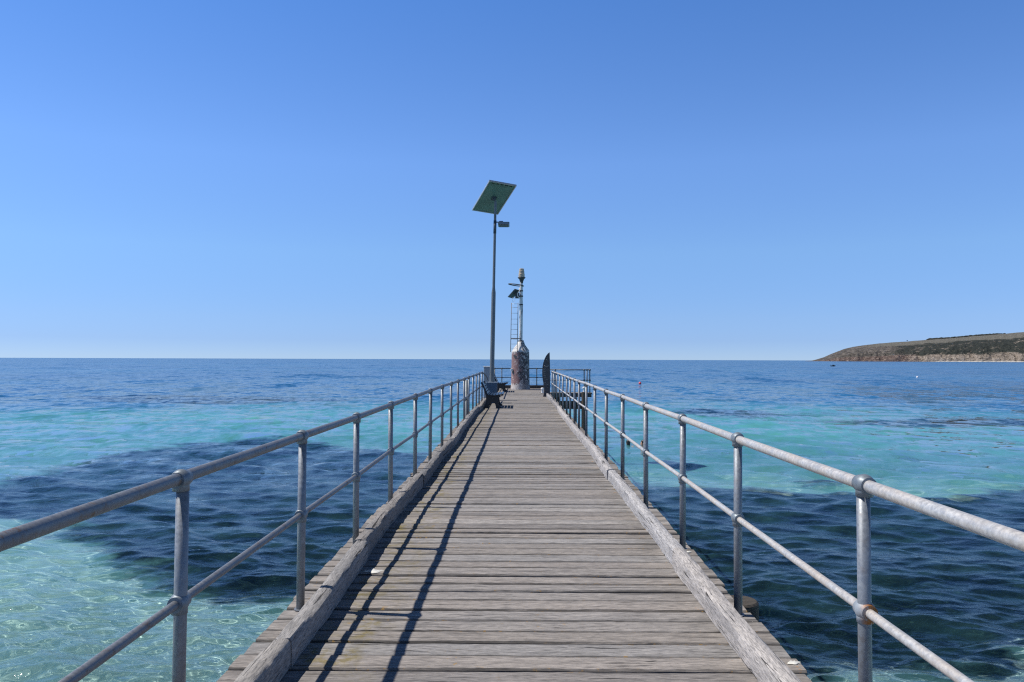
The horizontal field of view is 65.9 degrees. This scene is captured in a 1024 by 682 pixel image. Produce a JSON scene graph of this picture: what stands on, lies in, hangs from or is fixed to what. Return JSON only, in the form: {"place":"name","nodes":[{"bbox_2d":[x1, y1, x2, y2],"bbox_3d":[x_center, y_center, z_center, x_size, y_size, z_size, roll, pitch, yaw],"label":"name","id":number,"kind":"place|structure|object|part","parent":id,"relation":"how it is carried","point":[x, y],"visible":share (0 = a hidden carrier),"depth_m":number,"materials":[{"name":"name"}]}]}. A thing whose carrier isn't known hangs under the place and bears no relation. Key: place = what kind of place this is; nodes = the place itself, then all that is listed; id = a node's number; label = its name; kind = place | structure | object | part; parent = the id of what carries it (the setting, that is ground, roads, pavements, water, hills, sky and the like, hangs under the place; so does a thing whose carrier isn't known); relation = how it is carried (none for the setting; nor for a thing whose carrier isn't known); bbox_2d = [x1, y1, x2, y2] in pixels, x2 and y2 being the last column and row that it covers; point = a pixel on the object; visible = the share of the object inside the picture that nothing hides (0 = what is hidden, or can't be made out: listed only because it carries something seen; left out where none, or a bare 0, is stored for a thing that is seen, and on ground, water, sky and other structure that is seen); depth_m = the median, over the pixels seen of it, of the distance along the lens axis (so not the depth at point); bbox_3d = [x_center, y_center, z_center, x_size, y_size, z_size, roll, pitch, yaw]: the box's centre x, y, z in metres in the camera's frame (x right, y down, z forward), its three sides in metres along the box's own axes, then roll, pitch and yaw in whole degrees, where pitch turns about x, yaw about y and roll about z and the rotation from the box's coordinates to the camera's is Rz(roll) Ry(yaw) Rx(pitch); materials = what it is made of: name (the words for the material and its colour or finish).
{"place":"outdoors","nodes":[
{"label":"outdoors","id":0,"kind":"place"},
{"bbox_2d":[483,366,494,399],"bbox_3d":[-0.841,1.548,28.878,0.420,1.245,0.335,0,-1,1],"label":"electrical cabinet","id":1,"kind":"object","parent":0,"point":[487,370],"visible":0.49,"depth_m":28.73,"materials":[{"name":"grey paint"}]},
{"bbox_3d":[-0.843,1.527,28.725,0.330,1.040,0.028,0,-1,1],"label":"door","id":2,"kind":"part","parent":1,"relation":"part of","materials":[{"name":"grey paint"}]},
{"bbox_2d":[0,358,1023,681],"bbox_3d":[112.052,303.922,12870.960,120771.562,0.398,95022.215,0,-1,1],"label":"sea","id":3,"kind":"structure","parent":0,"point":[74,432],"depth_m":22.11,"materials":[{"name":"liquid"}]},
{"bbox_2d":[0,0,1023,359],"label":"sky","id":4,"kind":"structure","parent":0,"point":[235,179],"materials":[{"name":"blue"}]},
{"bbox_2d":[508,268,529,389],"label":"beacon tower","id":5,"kind":"structure","parent":0,"point":[520,379],"depth_m":39.44,"materials":[{"name":"paint"}]},
{"bbox_2d":[812,332,1023,361],"bbox_3d":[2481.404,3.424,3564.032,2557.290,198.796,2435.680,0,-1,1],"label":"headland","id":6,"kind":"structure","parent":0,"point":[1008,347],"depth_m":3149.16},
{"bbox_2d":[926,333,1005,339],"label":"ridge scrub","id":7,"kind":"object","parent":6,"relation":"on","point":[964,336],"visible":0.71,"depth_m":3409.58,"materials":[{"name":"green plant"}]},
{"bbox_3d":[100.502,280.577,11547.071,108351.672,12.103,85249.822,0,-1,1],"label":"seabed","id":8,"kind":"structure","parent":0,"visible":0},
{"bbox_2d":[216,385,811,681],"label":"jetty","id":9,"kind":"object","parent":8,"relation":"on","point":[528,535],"visible":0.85,"depth_m":5.12,"materials":[{"name":"grey wood"}]},
{"bbox_2d":[0,372,488,681],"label":"pipe railing","id":10,"kind":"object","parent":9,"relation":"on","point":[178,481],"visible":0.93,"depth_m":3.14,"materials":[{"name":"grey metal"}]},
{"bbox_2d":[363,569,383,572],"bbox_3d":[-0.976,1.617,5.564,0.124,0.006,0.105,-1,-2,31],"label":"bird dropping","id":11,"kind":"object","parent":9,"relation":"on","point":[373,571],"visible":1,"depth_m":5.55,"materials":[{"name":"white"}]},
{"bbox_2d":[465,380,467,416],"bbox_3d":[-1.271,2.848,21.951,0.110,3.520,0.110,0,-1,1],"label":"railing post","id":12,"kind":"object","parent":9,"relation":"attached to","point":[466,400],"visible":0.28,"depth_m":21.95,"materials":[{"name":"metal"}]},
{"bbox_2d":[481,381,503,407],"bbox_3d":[-0.602,1.678,24.949,0.701,0.804,1.750,0,-1,1],"label":"park bench","id":13,"kind":"object","parent":9,"relation":"on","point":[491,397],"visible":1,"depth_m":24.15,"materials":[{"name":"black metal"}]},
{"bbox_2d":[472,180,516,402],"bbox_3d":[-0.587,-1.621,27.278,1.107,7.508,1.726,1,-1,-23],"label":"solar street light","id":14,"kind":"object","parent":9,"relation":"on","point":[494,196],"visible":0.92,"depth_m":27.19,"materials":[{"name":"paint"}]},
{"bbox_2d":[494,374,507,391],"bbox_3d":[-0.528,1.956,36.845,0.701,0.804,1.750,0,-1,1],"label":"park bench","id":15,"kind":"object","parent":9,"relation":"on","point":[501,385],"visible":0.91,"depth_m":36.05,"materials":[{"name":"black metal"}]},
{"bbox_2d":[494,368,543,387],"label":"pipe railing","id":16,"kind":"object","parent":9,"relation":"on","point":[501,377],"visible":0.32,"depth_m":40.95,"materials":[{"name":"grey metal"}]},
{"bbox_2d":[542,352,549,396],"bbox_3d":[1.375,1.348,31.749,0.323,1.788,0.085,0,-1,1],"label":"carved board","id":17,"kind":"object","parent":9,"relation":"on","point":[546,372],"visible":0.98,"depth_m":31.72,"materials":[{"name":"black wood"}]},
{"bbox_2d":[550,369,590,392],"bbox_3d":[2.664,1.817,36.233,1.863,1.074,0.551,0,-1,1],"label":"pipe railing","id":18,"kind":"object","parent":9,"relation":"on","point":[586,380],"visible":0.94,"depth_m":35.98,"materials":[{"name":"grey metal"}]},
{"bbox_2d":[551,370,1023,681],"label":"pipe railing","id":19,"kind":"object","parent":9,"relation":"on","point":[866,487],"visible":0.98,"depth_m":3.25,"materials":[{"name":"grey metal"}]},
{"bbox_2d":[787,660,799,663],"bbox_3d":[1.394,1.587,3.903,0.074,0.006,0.050,0,-1,1],"label":"bird dropping","id":20,"kind":"object","parent":9,"relation":"on","point":[793,662],"visible":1,"depth_m":3.89,"materials":[{"name":"white"}]}
]}

